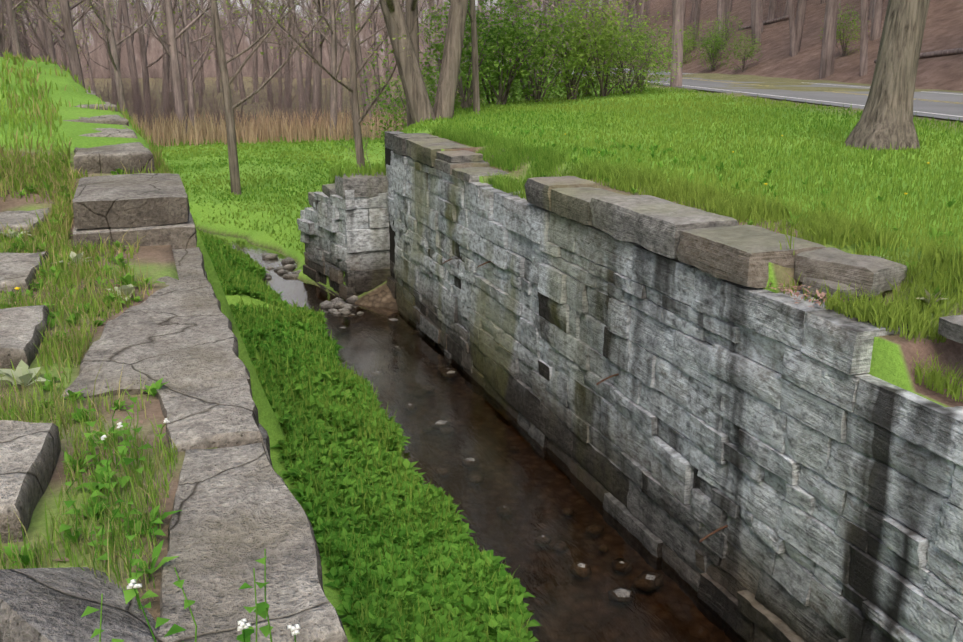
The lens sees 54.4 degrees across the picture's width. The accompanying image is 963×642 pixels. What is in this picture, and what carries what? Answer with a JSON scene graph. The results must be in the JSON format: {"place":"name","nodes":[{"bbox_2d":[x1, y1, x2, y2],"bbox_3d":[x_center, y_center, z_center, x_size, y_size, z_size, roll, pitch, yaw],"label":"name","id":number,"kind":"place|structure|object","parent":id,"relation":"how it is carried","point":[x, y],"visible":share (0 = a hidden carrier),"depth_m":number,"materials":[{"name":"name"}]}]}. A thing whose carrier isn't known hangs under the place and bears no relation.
{"place":"outdoors","nodes":[
{"label":"outdoors","id":0,"kind":"place"},
{"bbox_2d":[59,389,300,641],"bbox_3d":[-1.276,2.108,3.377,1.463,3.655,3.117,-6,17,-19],"label":"weed","id":1,"kind":"object","parent":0,"point":[130,594],"depth_m":3.19,"materials":[{"name":"plant"}]},
{"bbox_2d":[203,231,747,641],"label":"stream water","id":2,"kind":"structure","parent":0,"point":[536,488],"depth_m":11.77,"materials":[{"name":"liquid"}]},
{"bbox_2d":[0,0,962,641],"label":"ground","id":3,"kind":"structure","parent":0,"point":[896,354],"depth_m":16.10,"materials":[{"name":"plant"}]},
{"bbox_2d":[0,0,50,56],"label":"forest tree","id":4,"kind":"object","parent":3,"relation":"on","point":[16,47],"visible":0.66,"depth_m":38.89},
{"bbox_2d":[0,0,64,60],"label":"forest tree","id":5,"kind":"object","parent":3,"relation":"on","point":[26,47],"visible":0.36,"depth_m":62.19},
{"bbox_2d":[20,0,84,87],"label":"forest tree","id":6,"kind":"object","parent":3,"relation":"on","point":[70,47],"visible":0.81,"depth_m":51.59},
{"bbox_2d":[0,0,125,61],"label":"forest tree","id":7,"kind":"object","parent":3,"relation":"on","point":[40,27],"visible":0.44,"depth_m":58.70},
{"bbox_2d":[13,0,114,62],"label":"forest tree","id":8,"kind":"object","parent":3,"relation":"on","point":[43,4],"visible":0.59,"depth_m":55.06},
{"bbox_2d":[48,0,89,70],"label":"forest tree","id":9,"kind":"object","parent":3,"relation":"on","point":[63,57],"visible":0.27,"depth_m":92.08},
{"bbox_2d":[0,566,155,641],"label":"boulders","id":10,"kind":"object","parent":3,"relation":"on","point":[44,603],"visible":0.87,"depth_m":2.85,"materials":[{"name":"stone"}]},
{"bbox_2d":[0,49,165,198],"bbox_3d":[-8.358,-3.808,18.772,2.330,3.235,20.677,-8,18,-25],"label":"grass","id":11,"kind":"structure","parent":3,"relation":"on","point":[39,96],"depth_m":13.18,"materials":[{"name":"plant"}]},
{"bbox_2d":[0,51,169,198],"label":"embankment grass","id":12,"kind":"structure","parent":3,"relation":"on","point":[26,98],"depth_m":12.58,"materials":[{"name":"plant"}]},
{"bbox_2d":[59,0,116,93],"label":"forest tree","id":13,"kind":"object","parent":3,"relation":"on","point":[86,50],"visible":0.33,"depth_m":84.60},
{"bbox_2d":[0,140,178,604],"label":"grass","id":14,"kind":"structure","parent":3,"relation":"on","point":[56,350],"depth_m":5.20,"materials":[{"name":"plant"}]},
{"bbox_2d":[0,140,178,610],"bbox_3d":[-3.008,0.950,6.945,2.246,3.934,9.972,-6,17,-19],"label":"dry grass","id":15,"kind":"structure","parent":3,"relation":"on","point":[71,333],"depth_m":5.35,"materials":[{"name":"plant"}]},
{"bbox_2d":[0,160,181,574],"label":"weeds","id":16,"kind":"object","parent":3,"relation":"on","point":[155,387],"visible":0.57,"depth_m":4.66,"materials":[{"name":"green plant"}]},
{"bbox_2d":[74,2,123,87],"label":"forest tree","id":17,"kind":"object","parent":3,"relation":"on","point":[111,72],"visible":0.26,"depth_m":92.75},
{"bbox_2d":[58,0,148,109],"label":"forest tree","id":18,"kind":"object","parent":3,"relation":"on","point":[118,26],"visible":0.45,"depth_m":74.45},
{"bbox_2d":[57,0,151,106],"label":"forest tree","id":19,"kind":"object","parent":3,"relation":"on","point":[99,2],"visible":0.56,"depth_m":71.11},
{"bbox_2d":[78,42,144,117],"bbox_3d":[-20.837,-12.282,50.516,4.520,5.281,3.274,9,18,28],"label":"brush","id":20,"kind":"object","parent":3,"relation":"on","point":[103,93],"visible":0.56,"depth_m":50.42,"materials":[{"name":"brown"}]},
{"bbox_2d":[58,0,187,113],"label":"forest tree","id":21,"kind":"object","parent":3,"relation":"on","point":[113,54],"visible":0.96,"depth_m":46.73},
{"bbox_2d":[76,0,194,124],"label":"forest tree","id":22,"kind":"object","parent":3,"relation":"on","point":[143,48],"visible":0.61,"depth_m":58.69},
{"bbox_2d":[121,0,161,115],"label":"forest tree","id":23,"kind":"object","parent":3,"relation":"on","point":[129,40],"visible":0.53,"depth_m":68.37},
{"bbox_2d":[112,67,173,128],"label":"brush","id":24,"kind":"object","parent":3,"relation":"on","point":[149,100],"visible":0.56,"depth_m":54.71,"materials":[{"name":"brown"}]},
{"bbox_2d":[120,58,185,123],"bbox_3d":[-20.944,-14.559,59.850,4.230,4.451,4.561,-12,20,-35],"label":"brush","id":25,"kind":"object","parent":3,"relation":"on","point":[140,88],"visible":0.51,"depth_m":59.29,"materials":[{"name":"brown"}]},
{"bbox_2d":[122,69,185,122],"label":"brush","id":26,"kind":"object","parent":3,"relation":"on","point":[138,104],"visible":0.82,"depth_m":53.39,"materials":[{"name":"brown"}]},
{"bbox_2d":[0,91,339,641],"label":"slabs","id":27,"kind":"structure","parent":3,"relation":"on","point":[233,519],"depth_m":4.05,"materials":[{"name":"stone"}]},
{"bbox_2d":[70,173,198,249],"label":"block","id":28,"kind":"structure","parent":27,"relation":"on","point":[154,208],"depth_m":8.26,"materials":[{"name":"stone"}]},
{"bbox_2d":[155,0,195,99],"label":"forest tree","id":29,"kind":"object","parent":3,"relation":"on","point":[180,50],"visible":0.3,"depth_m":92.39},
{"bbox_2d":[162,0,190,117],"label":"forest tree","id":30,"kind":"object","parent":3,"relation":"on","point":[165,65],"visible":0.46,"depth_m":66.27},
{"bbox_2d":[140,0,240,132],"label":"forest tree","id":31,"kind":"object","parent":3,"relation":"on","point":[172,51],"visible":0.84,"depth_m":52.09,"materials":[{"name":"plant"}]},
{"bbox_2d":[117,0,264,125],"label":"forest tree","id":32,"kind":"object","parent":3,"relation":"on","point":[190,78],"visible":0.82,"depth_m":53.06,"materials":[{"name":"plant"}]},
{"bbox_2d":[156,0,231,95],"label":"forest tree","id":33,"kind":"object","parent":3,"relation":"on","point":[195,56],"visible":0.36,"depth_m":98.28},
{"bbox_2d":[173,0,257,107],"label":"forest tree","id":34,"kind":"object","parent":3,"relation":"on","point":[199,48],"visible":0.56,"depth_m":81.92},
{"bbox_2d":[188,0,247,92],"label":"forest tree","id":35,"kind":"object","parent":3,"relation":"on","point":[216,55],"visible":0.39,"depth_m":103.81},
{"bbox_2d":[180,0,262,104],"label":"forest tree","id":36,"kind":"object","parent":3,"relation":"on","point":[234,43],"visible":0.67,"depth_m":86.54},
{"bbox_2d":[196,77,252,129],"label":"brush","id":37,"kind":"object","parent":3,"relation":"on","point":[224,109],"visible":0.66,"depth_m":51.73,"materials":[{"name":"brown"}]},
{"bbox_2d":[182,0,272,90],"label":"forest tree","id":38,"kind":"object","parent":3,"relation":"on","point":[231,51],"visible":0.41,"depth_m":107.76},
{"bbox_2d":[199,67,263,128],"bbox_3d":[-13.970,-12.394,52.656,3.490,4.216,4.389,-3,16,-11],"label":"brush","id":39,"kind":"object","parent":3,"relation":"on","point":[232,101],"visible":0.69,"depth_m":51.57,"materials":[{"name":"brown"}]},
{"bbox_2d":[219,0,264,102],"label":"forest tree","id":40,"kind":"object","parent":3,"relation":"on","point":[255,55],"visible":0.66,"depth_m":89.71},
{"bbox_2d":[202,38,287,124],"bbox_3d":[-13.576,-13.480,54.004,4.840,5.655,3.506,-3,17,-12],"label":"brush","id":41,"kind":"object","parent":3,"relation":"on","point":[243,90],"visible":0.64,"depth_m":53.66,"materials":[{"name":"brown"}]},
{"bbox_2d":[240,0,271,99],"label":"forest tree","id":42,"kind":"object","parent":3,"relation":"on","point":[264,47],"visible":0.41,"depth_m":93.83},
{"bbox_2d":[153,136,384,271],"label":"lawn grass","id":43,"kind":"structure","parent":3,"relation":"on","point":[266,165],"depth_m":37.87,"materials":[{"name":"plant"}]},
{"bbox_2d":[187,0,355,194],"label":"thin tree","id":44,"kind":"object","parent":3,"relation":"on","point":[229,107],"visible":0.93,"depth_m":31.36,"materials":[{"name":"brown plant"}]},
{"bbox_2d":[236,44,310,124],"bbox_3d":[-14.395,-15.672,61.778,5.702,5.477,4.535,13,21,38],"label":"brush","id":45,"kind":"object","parent":3,"relation":"on","point":[275,86],"visible":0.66,"depth_m":61.07,"materials":[{"name":"brown"}]},
{"bbox_2d":[249,1,310,105],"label":"forest tree","id":46,"kind":"object","parent":3,"relation":"on","point":[280,54],"visible":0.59,"depth_m":79.33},
{"bbox_2d":[254,0,306,112],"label":"forest tree","id":47,"kind":"object","parent":3,"relation":"on","point":[298,65],"visible":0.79,"depth_m":72.60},
{"bbox_2d":[254,40,313,119],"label":"brush","id":48,"kind":"object","parent":3,"relation":"on","point":[285,79],"visible":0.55,"depth_m":65.13,"materials":[{"name":"brown"}]},
{"bbox_2d":[261,56,306,120],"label":"brush","id":49,"kind":"object","parent":3,"relation":"on","point":[279,91],"visible":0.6,"depth_m":61.52,"materials":[{"name":"brown"}]},
{"bbox_2d":[265,0,327,105],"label":"forest tree","id":50,"kind":"object","parent":3,"relation":"on","point":[287,49],"visible":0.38,"depth_m":80.99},
{"bbox_2d":[270,55,330,126],"bbox_3d":[-10.524,-12.921,53.876,4.419,4.650,4.765,3,17,11],"label":"brush","id":51,"kind":"object","parent":3,"relation":"on","point":[291,104],"visible":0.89,"depth_m":53.81,"materials":[{"name":"brown"}]},
{"bbox_2d":[276,83,326,135],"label":"brush","id":52,"kind":"object","parent":3,"relation":"on","point":[299,106],"visible":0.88,"depth_m":53.17,"materials":[{"name":"brown"}]},
{"bbox_2d":[129,90,482,146],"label":"reeds","id":53,"kind":"object","parent":3,"relation":"on","point":[169,132],"visible":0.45,"depth_m":50.99,"materials":[{"name":"plant"}]},
{"bbox_2d":[3,0,615,77],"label":"forest","id":54,"kind":"object","parent":3,"relation":"on","point":[154,52],"depth_m":162.15,"materials":[{"name":"plant"}]},
{"bbox_2d":[256,0,369,101],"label":"forest tree","id":55,"kind":"object","parent":3,"relation":"on","point":[311,46],"visible":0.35,"depth_m":87.75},
{"bbox_2d":[269,0,374,119],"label":"forest tree","id":56,"kind":"object","parent":3,"relation":"on","point":[317,78],"visible":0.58,"depth_m":57.46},
{"bbox_2d":[203,1,448,84],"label":"leaning tree buds","id":57,"kind":"object","parent":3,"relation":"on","point":[345,25],"visible":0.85,"depth_m":21.89,"materials":[{"name":"green plant"}]},
{"bbox_2d":[297,192,366,299],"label":"stone wall","id":58,"kind":"structure","parent":3,"relation":"on","point":[321,228],"depth_m":21.36,"materials":[{"name":"stone"}]},
{"bbox_2d":[293,0,371,135],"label":"forest tree","id":59,"kind":"object","parent":3,"relation":"on","point":[333,88],"visible":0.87,"depth_m":51.92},
{"bbox_2d":[211,0,456,172],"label":"leaning tree","id":60,"kind":"object","parent":3,"relation":"on","point":[352,88],"visible":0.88,"depth_m":23.90,"materials":[{"name":"plant"}]},
{"bbox_2d":[315,0,365,111],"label":"forest tree","id":61,"kind":"object","parent":3,"relation":"on","point":[339,54],"visible":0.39,"depth_m":72.55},
{"bbox_2d":[308,172,387,208],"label":"stone wall top","id":62,"kind":"structure","parent":3,"relation":"on","point":[360,185],"depth_m":20.27,"materials":[{"name":"stone"}]},
{"bbox_2d":[316,160,385,191],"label":"grass","id":63,"kind":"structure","parent":62,"relation":"on","point":[341,172],"depth_m":20.60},
{"bbox_2d":[268,0,435,120],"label":"forest tree","id":64,"kind":"object","parent":3,"relation":"on","point":[359,54],"visible":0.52,"depth_m":55.74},
{"bbox_2d":[337,51,390,132],"bbox_3d":[-7.221,-13.251,54.085,3.189,5.144,4.403,5,17,18],"label":"brush","id":65,"kind":"object","parent":3,"relation":"on","point":[359,95],"visible":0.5,"depth_m":53.45,"materials":[{"name":"brown"}]},
{"bbox_2d":[341,190,390,295],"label":"stone wall","id":66,"kind":"structure","parent":3,"relation":"on","point":[371,243],"depth_m":20.58,"materials":[{"name":"stone"}]},
{"bbox_2d":[199,230,541,641],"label":"ground cover plants","id":67,"kind":"object","parent":3,"relation":"on","point":[427,588],"visible":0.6,"depth_m":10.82,"materials":[{"name":"green plant"}]},
{"bbox_2d":[356,0,384,101],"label":"forest tree","id":68,"kind":"object","parent":3,"relation":"on","point":[373,31],"visible":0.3,"depth_m":86.78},
{"bbox_2d":[356,0,426,104],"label":"forest tree","id":69,"kind":"object","parent":3,"relation":"on","point":[386,52],"visible":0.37,"depth_m":75.59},
{"bbox_2d":[384,131,403,298],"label":"recess wall","id":70,"kind":"structure","parent":3,"relation":"on","point":[391,283],"depth_m":20.14,"materials":[{"name":"stone"}]},
{"bbox_2d":[379,0,434,124],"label":"leaning tree","id":71,"kind":"object","parent":3,"relation":"on","point":[415,90],"visible":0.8,"depth_m":22.50,"materials":[{"name":"brown plant"}]},
{"bbox_2d":[392,133,429,308],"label":"end wall","id":72,"kind":"structure","parent":3,"relation":"on","point":[397,220],"depth_m":19.56,"materials":[{"name":"stone"}]},
{"bbox_2d":[405,0,418,127],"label":"leaning tree","id":73,"kind":"object","parent":3,"relation":"on","point":[411,6],"visible":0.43,"depth_m":23.18,"materials":[{"name":"brown plant"}]},
{"bbox_2d":[358,39,466,150],"bbox_3d":[-1.875,-6.446,27.720,3.448,3.631,4.677,0,16,-2],"label":"shrub","id":74,"kind":"object","parent":3,"relation":"on","point":[389,108],"depth_m":27.65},
{"bbox_2d":[364,0,510,107],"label":"forest tree","id":75,"kind":"object","parent":3,"relation":"on","point":[432,40],"visible":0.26,"depth_m":49.74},
{"bbox_2d":[380,54,508,128],"bbox_3d":[-1.358,-6.490,30.415,3.600,4.186,5.036,-10,19,-32],"label":"shrub","id":76,"kind":"object","parent":3,"relation":"on","point":[399,112],"visible":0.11,"depth_m":30.42,"materials":[{"name":"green plant"}]},
{"bbox_2d":[433,0,467,118],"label":"leaning tree","id":77,"kind":"object","parent":3,"relation":"on","point":[444,103],"visible":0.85,"depth_m":23.21,"materials":[{"name":"brown plant"}]},
{"bbox_2d":[262,253,654,596],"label":"stream stones","id":78,"kind":"object","parent":3,"relation":"on","point":[331,305],"visible":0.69,"depth_m":20.35,"materials":[{"name":"stone"}]},
{"bbox_2d":[419,0,519,108],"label":"shrub","id":79,"kind":"object","parent":3,"relation":"on","point":[439,48],"depth_m":26.35,"materials":[{"name":"plant"}]},
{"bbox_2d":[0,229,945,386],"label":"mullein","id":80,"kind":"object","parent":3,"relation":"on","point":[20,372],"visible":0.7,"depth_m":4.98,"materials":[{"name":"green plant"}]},
{"bbox_2d":[467,0,479,113],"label":"leaning tree","id":81,"kind":"object","parent":3,"relation":"on","point":[475,71],"visible":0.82,"depth_m":24.64,"materials":[{"name":"brown plant"}]},
{"bbox_2d":[443,12,547,103],"bbox_3d":[0.410,-7.832,29.451,3.504,3.679,3.559,8,18,25],"label":"shrub","id":82,"kind":"object","parent":3,"relation":"on","point":[518,76],"depth_m":29.18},
{"bbox_2d":[524,0,542,99],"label":"forest tree","id":83,"kind":"object","parent":3,"relation":"on","point":[538,8],"visible":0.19,"depth_m":35.95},
{"bbox_2d":[385,148,711,344],"bbox_3d":[-0.101,1.181,9.747,5.420,4.100,23.100,-6,17,-19],"label":"joint backing","id":84,"kind":"object","parent":3,"relation":"on","point":[391,231],"visible":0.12,"depth_m":20.47,"materials":[{"name":"black"}]},
{"bbox_2d":[602,2,662,92],"bbox_3d":[4.738,-9.269,32.129,1.926,3.105,2.658,-10,19,-31],"label":"brush","id":85,"kind":"object","parent":3,"relation":"on","point":[635,57],"visible":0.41,"depth_m":31.87,"materials":[{"name":"green"}]},
{"bbox_2d":[392,152,962,641],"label":"wall","id":86,"kind":"structure","parent":3,"relation":"on","point":[806,458],"depth_m":9.16,"materials":[{"name":"stone"}]},
{"bbox_2d":[392,134,962,344],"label":"caps","id":87,"kind":"object","parent":86,"relation":"on","point":[730,250],"visible":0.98,"depth_m":9.34,"materials":[{"name":"stone"}]},
{"bbox_2d":[769,281,869,306],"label":"dead leaves","id":88,"kind":"object","parent":87,"relation":"on","point":[797,294],"visible":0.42,"depth_m":7.91,"materials":[{"name":"brown plant"}]},
{"bbox_2d":[670,0,684,86],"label":"forest tree","id":89,"kind":"object","parent":3,"relation":"on","point":[678,11],"visible":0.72,"depth_m":36.23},
{"bbox_2d":[426,124,962,401],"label":"grass","id":90,"kind":"structure","parent":3,"relation":"on","point":[895,315],"depth_m":8.70,"materials":[{"name":"plant"}]},
{"bbox_2d":[692,0,700,49],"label":"forest tree","id":91,"kind":"object","parent":3,"relation":"on","point":[697,11],"visible":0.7,"depth_m":70.87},
{"bbox_2d":[471,124,957,298],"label":"edge weeds","id":92,"kind":"object","parent":3,"relation":"on","point":[750,222],"visible":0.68,"depth_m":12.81,"materials":[{"name":"green plant"}]},
{"bbox_2d":[698,31,732,70],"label":"hill shrub","id":93,"kind":"object","parent":3,"relation":"on","point":[710,47],"depth_m":60.41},
{"bbox_2d":[686,12,744,62],"bbox_3d":[15.832,-19.141,63.278,2.828,3.335,3.957,-44,47,-67],"label":"hill shrub","id":94,"kind":"object","parent":3,"relation":"on","point":[721,30],"depth_m":62.94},
{"bbox_2d":[716,0,725,51],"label":"forest tree","id":95,"kind":"object","parent":3,"relation":"on","point":[721,6],"visible":0.5,"depth_m":65.70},
{"bbox_2d":[726,30,762,71],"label":"hill shrub","id":96,"kind":"object","parent":3,"relation":"on","point":[737,47],"depth_m":55.82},
{"bbox_2d":[751,0,761,44],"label":"forest tree","id":97,"kind":"object","parent":3,"relation":"on","point":[755,19],"visible":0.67,"depth_m":62.87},
{"bbox_2d":[788,0,796,56],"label":"forest tree","id":98,"kind":"object","parent":3,"relation":"on","point":[793,48],"visible":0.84,"depth_m":53.64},
{"bbox_2d":[789,0,806,54],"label":"forest tree","id":99,"kind":"object","parent":3,"relation":"on","point":[800,15],"visible":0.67,"depth_m":53.90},
{"bbox_2d":[819,0,838,78],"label":"forest tree","id":100,"kind":"object","parent":3,"relation":"on","point":[828,44],"visible":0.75,"depth_m":45.13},
{"bbox_2d":[819,4,868,56],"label":"hill shrub","id":101,"kind":"object","parent":3,"relation":"on","point":[846,27],"depth_m":47.77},
{"bbox_2d":[738,15,962,62],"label":"fallen logs","id":102,"kind":"object","parent":3,"relation":"on","point":[954,51],"visible":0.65,"depth_m":40.96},
{"bbox_2d":[859,0,867,75],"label":"forest tree","id":103,"kind":"object","parent":3,"relation":"on","point":[864,42],"visible":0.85,"depth_m":42.56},
{"bbox_2d":[870,0,882,40],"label":"forest tree","id":104,"kind":"object","parent":3,"relation":"on","point":[875,34],"visible":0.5,"depth_m":48.87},
{"bbox_2d":[844,0,929,150],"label":"tree","id":105,"kind":"object","parent":3,"relation":"on","point":[886,118],"visible":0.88,"depth_m":15.13,"materials":[{"name":"brown plant"}]},
{"bbox_2d":[382,85,962,401],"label":"lawn grass","id":106,"kind":"structure","parent":0,"point":[953,174],"depth_m":15.14,"materials":[{"name":"plant"}]},
{"bbox_2d":[423,0,581,104],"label":"shrub","id":107,"kind":"object","parent":106,"relation":"on","point":[521,34],"depth_m":27.12,"materials":[{"name":"plant"}]},
{"bbox_2d":[476,0,596,103],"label":"shrub","id":108,"kind":"object","parent":106,"relation":"on","point":[538,16],"depth_m":27.91,"materials":[{"name":"plant"}]},
{"bbox_2d":[478,8,596,101],"bbox_3d":[1.544,-8.220,31.201,3.600,4.244,5.036,-4,17,-15],"label":"shrub","id":109,"kind":"object","parent":106,"relation":"on","point":[538,60],"depth_m":31.07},
{"bbox_2d":[532,0,624,99],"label":"shrub","id":110,"kind":"object","parent":106,"relation":"on","point":[580,47],"depth_m":29.02,"materials":[{"name":"plant"}]},
{"bbox_2d":[551,41,627,98],"bbox_3d":[3.660,-8.243,32.889,3.037,3.188,3.085,-7,17,-21],"label":"shrub","id":111,"kind":"object","parent":106,"relation":"on","point":[583,78],"depth_m":32.61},
{"bbox_2d":[544,0,649,95],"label":"shrub","id":112,"kind":"object","parent":106,"relation":"on","point":[604,14],"depth_m":29.81,"materials":[{"name":"plant"}]},
{"bbox_2d":[580,4,688,94],"bbox_3d":[4.967,-8.920,31.056,2.874,3.026,3.897,-29,33,-59],"label":"shrub","id":113,"kind":"object","parent":106,"relation":"on","point":[644,56],"depth_m":30.96,"materials":[{"name":"plant"}]},
{"bbox_2d":[606,15,677,91],"bbox_3d":[5.556,-9.224,32.548,2.586,2.724,3.507,-2,16,-8],"label":"shrub","id":114,"kind":"object","parent":106,"relation":"on","point":[647,57],"depth_m":32.51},
{"bbox_2d":[438,57,962,120],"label":"road","id":115,"kind":"structure","parent":0,"point":[930,106],"depth_m":29.42,"materials":[{"name":"asphalt"}]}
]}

